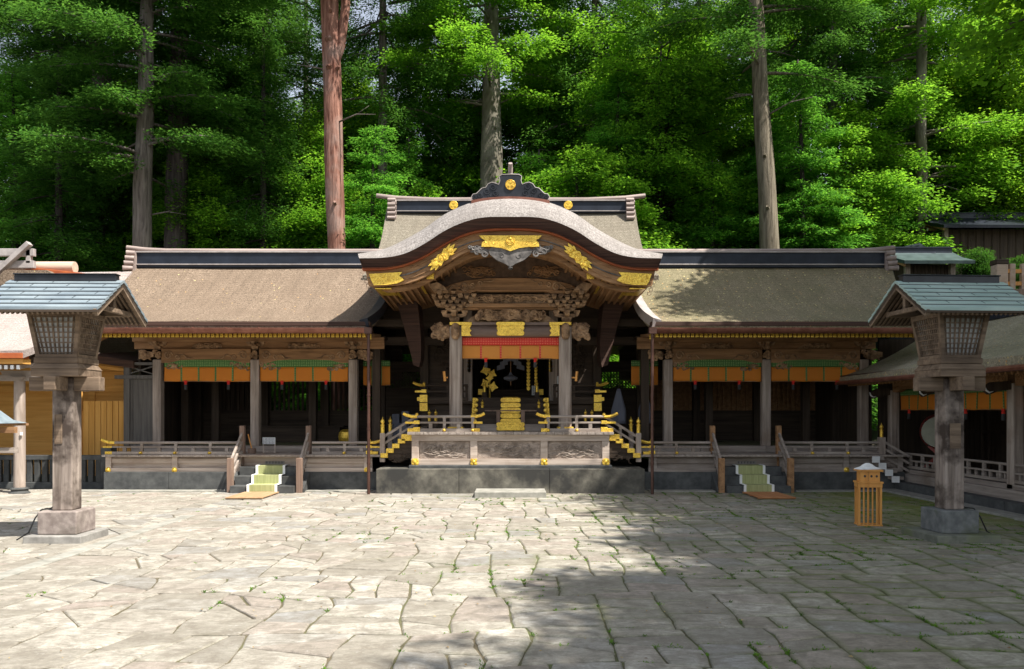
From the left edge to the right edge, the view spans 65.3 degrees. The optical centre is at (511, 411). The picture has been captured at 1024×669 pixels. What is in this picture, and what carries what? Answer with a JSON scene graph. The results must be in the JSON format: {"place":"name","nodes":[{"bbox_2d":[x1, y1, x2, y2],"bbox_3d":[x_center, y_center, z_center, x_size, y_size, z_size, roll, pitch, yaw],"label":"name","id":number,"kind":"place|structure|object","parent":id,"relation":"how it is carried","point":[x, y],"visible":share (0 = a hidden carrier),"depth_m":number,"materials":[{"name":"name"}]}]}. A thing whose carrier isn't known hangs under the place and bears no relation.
{"place":"outdoors","nodes":[
{"label":"outdoors","id":0,"kind":"place"},
{"bbox_2d":[41,386,905,481],"bbox_3d":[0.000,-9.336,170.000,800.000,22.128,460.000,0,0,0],"label":"ground","id":1,"kind":"structure","parent":0,"point":[874,435],"depth_m":24.42,"materials":[{"name":"grey stone"}]},
{"bbox_2d":[0,1,52,259],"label":"cypress tree","id":2,"kind":"object","parent":1,"relation":"on","point":[10,33],"visible":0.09,"depth_m":27.18,"materials":[{"name":"green plant"}]},
{"bbox_2d":[0,72,97,270],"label":"hemlock tree","id":3,"kind":"object","parent":1,"relation":"on","point":[14,92],"visible":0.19,"depth_m":25.34,"materials":[{"name":"green plant"}]},
{"bbox_2d":[0,448,116,488],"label":"stone fence","id":4,"kind":"object","parent":1,"relation":"on","point":[33,471],"visible":0.5,"depth_m":16.64,"materials":[{"name":"grey stone"}]},
{"bbox_2d":[0,0,116,204],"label":"cypress tree","id":5,"kind":"object","parent":1,"relation":"on","point":[38,49],"visible":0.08,"depth_m":27.38,"materials":[{"name":"green plant"}]},
{"bbox_2d":[0,0,123,259],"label":"cypress tree","id":6,"kind":"object","parent":1,"relation":"on","point":[12,45],"visible":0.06,"depth_m":28.86,"materials":[{"name":"green plant"}]},
{"bbox_2d":[0,50,127,271],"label":"cypress tree","id":7,"kind":"object","parent":1,"relation":"on","point":[62,240],"visible":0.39,"depth_m":24.76,"materials":[{"name":"green plant"}]},
{"bbox_2d":[39,82,160,271],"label":"cypress tree","id":8,"kind":"object","parent":1,"relation":"on","point":[128,225],"visible":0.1,"depth_m":26.93,"materials":[{"name":"green plant"}]},
{"bbox_2d":[0,0,246,245],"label":"cedar tree","id":9,"kind":"object","parent":1,"relation":"on","point":[64,47],"visible":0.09,"depth_m":26.46,"materials":[{"name":"green plant"}]},
{"bbox_2d":[84,119,193,270],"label":"hemlock tree","id":10,"kind":"object","parent":1,"relation":"on","point":[158,242],"visible":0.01,"depth_m":27.69,"materials":[{"name":"green plant"}]},
{"bbox_2d":[0,0,293,271],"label":"cedar tree","id":11,"kind":"object","parent":1,"relation":"on","point":[141,154],"visible":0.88,"depth_m":23.56,"materials":[{"name":"green plant"}]},
{"bbox_2d":[76,49,269,271],"bbox_3d":[-11.629,-5.499,28.428,7.374,14.291,7.040,0,0,14],"label":"broadleaf tree","id":12,"kind":"object","parent":1,"relation":"on","point":[134,122],"visible":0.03,"depth_m":26.99,"materials":[{"name":"green plant"}]},
{"bbox_2d":[66,0,289,248],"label":"cedar tree","id":13,"kind":"object","parent":1,"relation":"on","point":[236,32],"visible":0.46,"depth_m":25.21,"materials":[{"name":"green plant"}]},
{"bbox_2d":[108,146,286,408],"bbox_3d":[-9.880,-3.517,26.731,6.951,10.795,6.721,0,0,20],"label":"beech tree","id":14,"kind":"object","parent":1,"relation":"on","point":[204,183],"visible":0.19,"depth_m":25.47,"materials":[{"name":"green plant"}]},
{"bbox_2d":[101,245,410,493],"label":"shrine side wing","id":15,"kind":"structure","parent":1,"relation":"on","point":[256,309],"depth_m":17.33,"materials":[{"name":"wood"}]},
{"bbox_2d":[81,392,130,475],"bbox_3d":[-8.920,0.250,17.500,1.400,2.300,0.160,0,0,0],"label":"picket partition","id":16,"kind":"object","parent":15,"relation":"attached to","point":[100,420],"visible":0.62,"depth_m":17.48,"materials":[{"name":"brown wood"}]},
{"bbox_2d":[164,359,249,389],"bbox_3d":[-6.620,-0.823,17.350,1.861,0.675,0.068,0,0,0],"label":"bamboo blind","id":17,"kind":"object","parent":15,"relation":"hanging from","point":[205,370],"visible":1,"depth_m":17.35,"materials":[{"name":"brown wood"}]},
{"bbox_2d":[204,382,249,409],"bbox_3d":[-7.180,-0.420,20.650,1.700,0.840,0.100,0,0,0],"label":"barred window","id":18,"kind":"structure","parent":15,"relation":"in","point":[238,396],"depth_m":20.62,"materials":[{"name":"brown wood"}]},
{"bbox_2d":[237,425,347,441],"bbox_3d":[-5.430,0.539,19.850,2.600,0.398,0.600,0,0,0],"label":"cabinet","id":19,"kind":"object","parent":15,"relation":"on","point":[288,433],"visible":0.65,"depth_m":19.60,"materials":[{"name":"brown wood"}]},
{"bbox_2d":[270,382,321,409],"bbox_3d":[-5.577,-0.430,20.620,1.375,0.780,0.040,0,0,0],"label":"barred window","id":20,"kind":"structure","parent":15,"relation":"in","point":[293,383],"depth_m":20.60,"materials":[{"name":"brown wood"}]},
{"bbox_2d":[260,359,347,389],"bbox_3d":[-4.515,-0.823,17.350,1.911,0.675,0.068,0,0,0],"label":"bamboo blind","id":21,"kind":"object","parent":15,"relation":"hanging from","point":[302,370],"visible":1,"depth_m":17.35,"materials":[{"name":"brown wood"}]},
{"bbox_2d":[330,380,364,409],"bbox_3d":[-4.057,-0.430,20.620,1.255,0.780,0.040,0,0,0],"label":"barred window","id":22,"kind":"structure","parent":15,"relation":"in","point":[331,383],"depth_m":20.60,"materials":[{"name":"brown wood"}]},
{"bbox_2d":[363,361,389,385],"bbox_3d":[-3.031,-0.785,17.890,0.602,0.730,0.068,0,0,0],"label":"bamboo blind","id":23,"kind":"object","parent":15,"relation":"hanging from","point":[385,373],"visible":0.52,"depth_m":17.89,"materials":[{"name":"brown wood"}]},
{"bbox_2d":[193,21,327,248],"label":"cypress tree","id":24,"kind":"object","parent":1,"relation":"on","point":[262,228],"visible":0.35,"depth_m":25.86,"materials":[{"name":"green plant"}]},
{"bbox_2d":[200,0,354,183],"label":"cypress tree","id":25,"kind":"object","parent":1,"relation":"on","point":[294,37],"visible":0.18,"depth_m":28.59,"materials":[{"name":"green plant"}]},
{"bbox_2d":[204,111,385,404],"bbox_3d":[-7.128,-4.365,27.532,7.438,12.246,6.756,0,0,31],"label":"beech tree","id":26,"kind":"object","parent":1,"relation":"on","point":[313,163],"visible":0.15,"depth_m":26.33,"materials":[{"name":"green plant"}]},
{"bbox_2d":[255,0,373,203],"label":"cypress tree","id":27,"kind":"object","parent":1,"relation":"on","point":[304,81],"visible":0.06,"depth_m":32.88,"materials":[{"name":"green plant"}]},
{"bbox_2d":[256,0,375,409],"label":"red cedar","id":28,"kind":"object","parent":1,"relation":"on","point":[334,26],"visible":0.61,"depth_m":22.79,"materials":[{"name":"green plant"}]},
{"bbox_2d":[256,169,416,409],"bbox_3d":[-5.921,-3.244,26.814,7.251,10.245,6.949,0,0,29],"label":"beech tree","id":29,"kind":"object","parent":1,"relation":"on","point":[306,224],"visible":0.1,"depth_m":25.73,"materials":[{"name":"green plant"}]},
{"bbox_2d":[276,125,419,409],"bbox_3d":[-4.433,-3.304,24.293,5.200,10.894,6.170,0,0,-22],"label":"hemlock tree","id":30,"kind":"object","parent":1,"relation":"on","point":[368,232],"visible":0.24,"depth_m":24.14,"materials":[{"name":"green plant"}]},
{"bbox_2d":[288,73,452,206],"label":"beech tree","id":31,"kind":"object","parent":1,"relation":"on","point":[356,111],"visible":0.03,"depth_m":31.34,"materials":[{"name":"green plant"}]},
{"bbox_2d":[318,122,442,408],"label":"hemlock tree","id":32,"kind":"object","parent":1,"relation":"on","point":[408,161],"visible":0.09,"depth_m":26.77,"materials":[{"name":"green plant"}]},
{"bbox_2d":[309,79,453,203],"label":"maple tree","id":33,"kind":"object","parent":1,"relation":"on","point":[359,122],"visible":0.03,"depth_m":31.59,"materials":[{"name":"green plant"}]},
{"bbox_2d":[291,0,473,216],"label":"cypress tree","id":34,"kind":"object","parent":1,"relation":"on","point":[353,55],"visible":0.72,"depth_m":27.85,"materials":[{"name":"green plant"}]},
{"bbox_2d":[365,176,446,394],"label":"beech tree","id":35,"kind":"object","parent":1,"relation":"on","point":[423,193],"visible":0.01,"depth_m":26.20,"materials":[{"name":"green plant"}]},
{"bbox_2d":[366,0,483,182],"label":"cypress tree","id":36,"kind":"object","parent":1,"relation":"on","point":[478,15],"visible":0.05,"depth_m":32.25,"materials":[{"name":"green plant"}]},
{"bbox_2d":[405,55,480,196],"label":"cypress tree","id":37,"kind":"object","parent":1,"relation":"on","point":[448,193],"visible":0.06,"depth_m":30.48,"materials":[{"name":"green plant"}]},
{"bbox_2d":[353,0,601,188],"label":"pale trunk tree","id":38,"kind":"object","parent":1,"relation":"on","point":[488,50],"visible":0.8,"depth_m":28.60,"materials":[{"name":"green plant"}]},
{"bbox_2d":[417,73,605,196],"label":"beech tree","id":39,"kind":"object","parent":1,"relation":"on","point":[508,156],"visible":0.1,"depth_m":31.18,"materials":[{"name":"green plant"}]},
{"bbox_2d":[514,138,568,195],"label":"hemlock tree","id":40,"kind":"object","parent":1,"relation":"on","point":[537,162],"visible":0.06,"depth_m":26.38,"materials":[{"name":"green plant"}]},
{"bbox_2d":[500,0,663,200],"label":"broadleaf tree","id":41,"kind":"object","parent":1,"relation":"on","point":[581,8],"visible":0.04,"depth_m":31.29,"materials":[{"name":"green plant"}]},
{"bbox_2d":[510,0,670,166],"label":"cypress tree","id":42,"kind":"object","parent":1,"relation":"on","point":[595,4],"visible":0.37,"depth_m":29.46,"materials":[{"name":"green plant"}]},
{"bbox_2d":[520,140,686,387],"bbox_3d":[2.193,-3.314,25.133,6.956,10.522,7.747,0,0,-42],"label":"beech tree","id":43,"kind":"object","parent":1,"relation":"on","point":[582,165],"visible":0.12,"depth_m":24.22,"materials":[{"name":"green plant"}]},
{"bbox_2d":[570,69,686,387],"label":"hemlock tree","id":44,"kind":"object","parent":1,"relation":"on","point":[617,108],"visible":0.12,"depth_m":26.15,"materials":[{"name":"green plant"}]},
{"bbox_2d":[598,0,732,152],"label":"cypress tree","id":45,"kind":"object","parent":1,"relation":"on","point":[665,2],"visible":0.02,"depth_m":32.48,"materials":[{"name":"green plant"}]},
{"bbox_2d":[562,0,772,357],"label":"broadleaf tree","id":46,"kind":"object","parent":1,"relation":"on","point":[681,177],"visible":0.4,"depth_m":25.81,"materials":[{"name":"green plant"}]},
{"bbox_2d":[589,0,757,247],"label":"maple tree","id":47,"kind":"object","parent":1,"relation":"on","point":[724,156],"visible":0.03,"depth_m":29.38,"materials":[{"name":"green plant"}]},
{"bbox_2d":[667,150,749,248],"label":"hemlock tree","id":48,"kind":"object","parent":1,"relation":"on","point":[722,223],"visible":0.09,"depth_m":25.82,"materials":[{"name":"green plant"}]},
{"bbox_2d":[648,0,769,195],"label":"cypress tree","id":49,"kind":"object","parent":1,"relation":"on","point":[699,3],"visible":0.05,"depth_m":30.49,"materials":[{"name":"green plant"}]},
{"bbox_2d":[672,103,824,248],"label":"beech tree","id":50,"kind":"object","parent":1,"relation":"on","point":[752,142],"visible":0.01,"depth_m":29.49,"materials":[{"name":"green plant"}]},
{"bbox_2d":[671,149,829,248],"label":"beech tree","id":51,"kind":"object","parent":1,"relation":"on","point":[750,182],"visible":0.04,"depth_m":27.07,"materials":[{"name":"green plant"}]},
{"bbox_2d":[623,0,892,248],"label":"cedar tree","id":52,"kind":"object","parent":1,"relation":"on","point":[758,50],"visible":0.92,"depth_m":23.82,"materials":[{"name":"green plant"}]},
{"bbox_2d":[611,245,913,493],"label":"shrine side wing","id":53,"kind":"structure","parent":1,"relation":"on","point":[765,308],"depth_m":17.35,"materials":[{"name":"wood"}]},
{"bbox_2d":[631,361,657,385],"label":"bamboo blind","id":54,"kind":"object","parent":53,"relation":"hanging from","point":[635,373],"visible":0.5,"depth_m":17.89,"materials":[{"name":"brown wood"}]},
{"bbox_2d":[649,380,691,409],"bbox_3d":[4.000,-0.420,20.650,1.460,0.840,0.100,0,0,0],"label":"barred window","id":55,"kind":"structure","parent":53,"relation":"in","point":[682,391],"depth_m":20.65,"materials":[{"name":"brown wood"}]},
{"bbox_2d":[673,359,760,389],"bbox_3d":[4.455,-0.823,17.350,1.911,0.675,0.068,0,0,0],"label":"bamboo blind","id":56,"kind":"object","parent":53,"relation":"hanging from","point":[716,370],"visible":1,"depth_m":17.35,"materials":[{"name":"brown wood"}]},
{"bbox_2d":[700,382,751,409],"bbox_3d":[5.500,-0.420,20.650,1.540,0.840,0.100,0,0,0],"label":"barred window","id":57,"kind":"structure","parent":53,"relation":"in","point":[726,395],"depth_m":20.62,"materials":[{"name":"brown wood"}]},
{"bbox_2d":[771,382,814,409],"bbox_3d":[7.120,-0.420,20.650,1.700,0.840,0.100,0,0,0],"label":"barred window","id":58,"kind":"structure","parent":53,"relation":"in","point":[783,397],"depth_m":20.63,"materials":[{"name":"brown wood"}]},
{"bbox_2d":[771,359,858,389],"bbox_3d":[6.580,-0.823,17.350,1.901,0.675,0.068,0,0,0],"label":"bamboo blind","id":59,"kind":"object","parent":53,"relation":"hanging from","point":[814,370],"visible":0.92,"depth_m":17.35,"materials":[{"name":"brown wood"}]},
{"bbox_2d":[718,69,877,405],"bbox_3d":[8.674,-5.245,27.229,7.432,13.071,5.972,0,0,30],"label":"hemlock tree","id":60,"kind":"object","parent":1,"relation":"on","point":[741,168],"visible":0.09,"depth_m":26.91,"materials":[{"name":"green plant"}]},
{"bbox_2d":[731,0,883,165],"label":"cypress tree","id":61,"kind":"object","parent":1,"relation":"on","point":[787,46],"visible":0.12,"depth_m":30.01,"materials":[{"name":"green plant"}]},
{"bbox_2d":[739,59,880,427],"bbox_3d":[9.393,-4.671,25.323,5.678,13.222,6.746,0,0,39],"label":"hemlock tree","id":62,"kind":"object","parent":1,"relation":"on","point":[806,155],"visible":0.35,"depth_m":25.10,"materials":[{"name":"green plant"}]},
{"bbox_2d":[746,0,917,248],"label":"cypress tree","id":63,"kind":"object","parent":1,"relation":"on","point":[816,41],"visible":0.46,"depth_m":27.16,"materials":[{"name":"green plant"}]},
{"bbox_2d":[776,0,947,231],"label":"cypress tree","id":64,"kind":"object","parent":1,"relation":"on","point":[893,16],"visible":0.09,"depth_m":30.14,"materials":[{"name":"green plant"}]},
{"bbox_2d":[755,94,972,264],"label":"beech tree","id":65,"kind":"object","parent":1,"relation":"on","point":[878,191],"visible":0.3,"depth_m":25.51,"materials":[{"name":"green plant"}]},
{"bbox_2d":[872,349,877,430],"bbox_3d":[8.800,-0.666,24.325,5.956,6.036,6.107,0,0,-30],"label":"bush","id":66,"kind":"object","parent":1,"relation":"on","point":[874,415],"visible":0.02,"depth_m":23.18,"materials":[{"name":"green plant"}]},
{"bbox_2d":[820,61,938,248],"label":"hemlock tree","id":67,"kind":"object","parent":1,"relation":"on","point":[908,225],"visible":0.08,"depth_m":27.64,"materials":[{"name":"green plant"}]},
{"bbox_2d":[876,243,935,350],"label":"storehouse","id":68,"kind":"structure","parent":1,"relation":"on","point":[917,245],"depth_m":24.21,"materials":[{"name":"blue wood"}]},
{"bbox_2d":[800,0,1023,240],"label":"cedar tree","id":69,"kind":"object","parent":1,"relation":"on","point":[924,107],"visible":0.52,"depth_m":26.68,"materials":[{"name":"green plant"}]},
{"bbox_2d":[835,314,1023,521],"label":"side corridor","id":70,"kind":"object","parent":1,"relation":"on","point":[993,463],"visible":0.66,"depth_m":15.05,"materials":[{"name":"wood"}]},
{"bbox_2d":[868,423,909,482],"bbox_3d":[7.616,0.812,16.398,0.801,1.187,1.005,0,0,0],"label":"corner stair","id":71,"kind":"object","parent":70,"relation":"on","point":[882,444],"visible":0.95,"depth_m":16.10,"materials":[{"name":"grey wood"}]},
{"bbox_2d":[900,389,934,418],"bbox_3d":[8.190,-0.160,15.925,0.068,0.600,1.851,0,0,0],"label":"bamboo blind","id":72,"kind":"object","parent":70,"relation":"hanging from","point":[911,399],"visible":0.56,"depth_m":16.23,"materials":[{"name":"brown wood"}]},
{"bbox_2d":[919,414,934,470],"bbox_3d":[8.620,0.615,16.100,0.740,1.170,0.708,0,0,32],"label":"drum","id":73,"kind":"object","parent":70,"relation":"on","point":[927,431],"visible":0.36,"depth_m":15.91,"materials":[{"name":"beige leather"}]},
{"bbox_2d":[964,390,1006,419],"bbox_3d":[8.190,-0.160,13.875,0.068,0.600,1.851,0,0,0],"label":"bamboo blind","id":74,"kind":"object","parent":70,"relation":"hanging from","point":[979,400],"visible":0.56,"depth_m":13.84,"materials":[{"name":"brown wood"}]},
{"bbox_2d":[838,86,1023,252],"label":"beech tree","id":75,"kind":"object","parent":1,"relation":"on","point":[967,196],"visible":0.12,"depth_m":27.18,"materials":[{"name":"green plant"}]},
{"bbox_2d":[890,247,974,280],"bbox_3d":[12.079,-3.608,23.750,1.997,2.550,2.400,0,0,0],"label":"shrine","id":76,"kind":"object","parent":1,"relation":"on","point":[939,259],"visible":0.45,"depth_m":23.20,"materials":[{"name":"teal wood"}]},
{"bbox_2d":[870,4,1023,212],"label":"broadleaf tree","id":77,"kind":"object","parent":1,"relation":"on","point":[945,46],"visible":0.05,"depth_m":29.71,"materials":[{"name":"green plant"}]},
{"bbox_2d":[902,213,1023,274],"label":"shrine","id":78,"kind":"object","parent":1,"relation":"on","point":[1005,243],"visible":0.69,"depth_m":26.20,"materials":[{"name":"brown wood"}]},
{"bbox_2d":[910,0,1023,228],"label":"maple tree","id":79,"kind":"object","parent":1,"relation":"on","point":[1000,96],"visible":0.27,"depth_m":27.66,"materials":[{"name":"green plant"}]},
{"bbox_2d":[955,247,996,274],"bbox_3d":[14.141,-4.308,24.144,1.437,1.481,1.508,0,0,-23],"label":"bush","id":80,"kind":"object","parent":1,"relation":"on","point":[977,268],"visible":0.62,"depth_m":24.06,"materials":[{"name":"green plant"}]},
{"bbox_2d":[935,0,1023,113],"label":"shade tree","id":81,"kind":"object","parent":1,"relation":"on","point":[1016,25],"visible":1,"depth_m":16.64,"materials":[{"name":"green plant"}]},
{"bbox_2d":[970,54,1023,212],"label":"maple tree","id":82,"kind":"object","parent":1,"relation":"on","point":[1016,148],"visible":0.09,"depth_m":27.88,"materials":[{"name":"green plant"}]},
{"bbox_2d":[990,259,1023,294],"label":"picket fence","id":83,"kind":"object","parent":1,"relation":"on","point":[1005,270],"visible":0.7,"depth_m":18.55,"materials":[{"name":"wood"}]},
{"bbox_2d":[0,489,1023,668],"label":"paving","id":84,"kind":"structure","parent":0,"point":[148,623],"depth_m":7.24,"materials":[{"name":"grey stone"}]},
{"bbox_2d":[0,411,28,452],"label":"basin pavilion","id":85,"kind":"structure","parent":84,"relation":"on","point":[5,420],"depth_m":12.05,"materials":[{"name":"blue metal"}]},
{"bbox_2d":[0,241,137,493],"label":"cedar walled hall","id":86,"kind":"structure","parent":84,"relation":"on","point":[20,401],"depth_m":17.35,"materials":[{"name":"brown wood"}]},
{"bbox_2d":[0,273,147,544],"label":"wooden lantern","id":87,"kind":"object","parent":84,"relation":"on","point":[69,315],"visible":1,"depth_m":9.75,"materials":[{"name":"grey wood"}]},
{"bbox_2d":[0,515,195,579],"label":"paving kerb strip","id":88,"kind":"object","parent":84,"relation":"on","point":[46,561],"visible":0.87,"depth_m":9.09,"materials":[{"name":"stone"}]},
{"bbox_2d":[225,492,278,498],"bbox_3d":[-4.829,1.553,14.890,0.672,0.030,1.060,0,0,0],"label":"duckboard","id":89,"kind":"object","parent":84,"relation":"on","point":[252,495],"visible":1,"depth_m":14.71,"materials":[{"name":"beige wood"}]},
{"bbox_2d":[246,464,288,491],"bbox_3d":[-4.830,1.319,15.841,0.590,0.515,0.838,0,0,0],"label":"stair mat","id":90,"kind":"object","parent":84,"relation":"on","point":[266,478],"visible":0.81,"depth_m":15.71,"materials":[{"name":"fabric"}]},
{"bbox_2d":[474,488,545,497],"bbox_3d":[-0.030,1.535,15.010,1.320,0.130,0.700,0,0,0],"label":"stepping stone","id":91,"kind":"object","parent":84,"relation":"on","point":[509,492],"visible":0.95,"depth_m":14.66,"materials":[{"name":"white stone"}]},
{"bbox_2d":[358,162,662,493],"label":"worship hall","id":92,"kind":"structure","parent":84,"relation":"on","point":[510,255],"depth_m":15.94,"materials":[{"name":"wood"}]},
{"bbox_2d":[481,366,497,397],"bbox_3d":[-0.538,-0.672,18.950,0.432,0.864,0.260,0,0,0],"label":"gold wand","id":93,"kind":"object","parent":92,"relation":"on","point":[492,386],"visible":0.68,"depth_m":18.90,"materials":[{"name":"gold metal"}]},
{"bbox_2d":[462,336,558,367],"bbox_3d":[-0.030,-1.215,16.210,2.001,0.630,0.068,0,0,0],"label":"bamboo blind","id":94,"kind":"object","parent":92,"relation":"hanging from","point":[486,348],"visible":1,"depth_m":16.21,"materials":[{"name":"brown wood"}]},
{"bbox_2d":[497,359,523,384],"bbox_3d":[-0.025,-1.200,18.003,0.550,1.200,0.314,0,0,-28],"label":"paper streamer","id":95,"kind":"object","parent":92,"relation":"hanging from","point":[510,377],"visible":0.91,"depth_m":18.00,"materials":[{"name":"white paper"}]},
{"bbox_2d":[478,389,542,397],"bbox_3d":[-0.030,-0.400,19.793,1.600,0.320,0.415,0,0,0],"label":"offering table","id":96,"kind":"object","parent":92,"relation":"on","point":[510,393],"visible":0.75,"depth_m":19.62,"materials":[{"name":"brown wood"}]},
{"bbox_2d":[611,385,625,433],"bbox_3d":[2.390,0.049,17.900,0.276,1.363,0.230,0,0,35],"label":"closed umbrella","id":97,"kind":"object","parent":92,"relation":"hanging from","point":[618,407],"visible":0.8,"depth_m":17.85,"materials":[{"name":"white fabric"}]},
{"bbox_2d":[9,492,1023,668],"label":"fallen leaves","id":98,"kind":"object","parent":84,"relation":"on","point":[578,595],"visible":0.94,"depth_m":7.78,"materials":[{"name":"brown plant"}]},
{"bbox_2d":[732,464,773,491],"bbox_3d":[4.770,1.319,15.841,0.590,0.515,0.838,0,0,0],"label":"stair mat","id":99,"kind":"object","parent":84,"relation":"on","point":[754,478],"visible":0.82,"depth_m":15.71,"materials":[{"name":"green fabric"}]},
{"bbox_2d":[742,492,795,498],"bbox_3d":[4.771,1.553,14.890,0.672,0.030,1.060,0,0,0],"label":"duckboard","id":100,"kind":"object","parent":84,"relation":"on","point":[768,495],"visible":1,"depth_m":14.71,"materials":[{"name":"red wood"}]},
{"bbox_2d":[853,469,883,526],"bbox_3d":[4.970,1.200,11.150,0.344,0.800,0.258,0,0,9],"label":"fortune stand","id":101,"kind":"object","parent":84,"relation":"on","point":[868,479],"visible":0.9,"depth_m":11.07,"materials":[{"name":"brown wood"}]},
{"bbox_2d":[868,274,1023,543],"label":"wooden lantern","id":102,"kind":"object","parent":84,"relation":"on","point":[946,317],"visible":1,"depth_m":9.84,"materials":[{"name":"wood"}]},
{"bbox_2d":[0,493,1023,668],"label":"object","id":103,"kind":"object","parent":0,"point":[475,646],"visible":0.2,"depth_m":6.59,"materials":[{"name":"soil"}]},
{"bbox_2d":[81,490,885,492],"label":"foundation kerb stones","id":104,"kind":"object","parent":103,"relation":"on","point":[201,491],"visible":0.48,"depth_m":15.74,"materials":[{"name":"grey stone"}]},
{"bbox_2d":[1,0,1023,243],"label":"sky","id":105,"kind":"structure","parent":0,"point":[377,10],"materials":[{"name":"white"}]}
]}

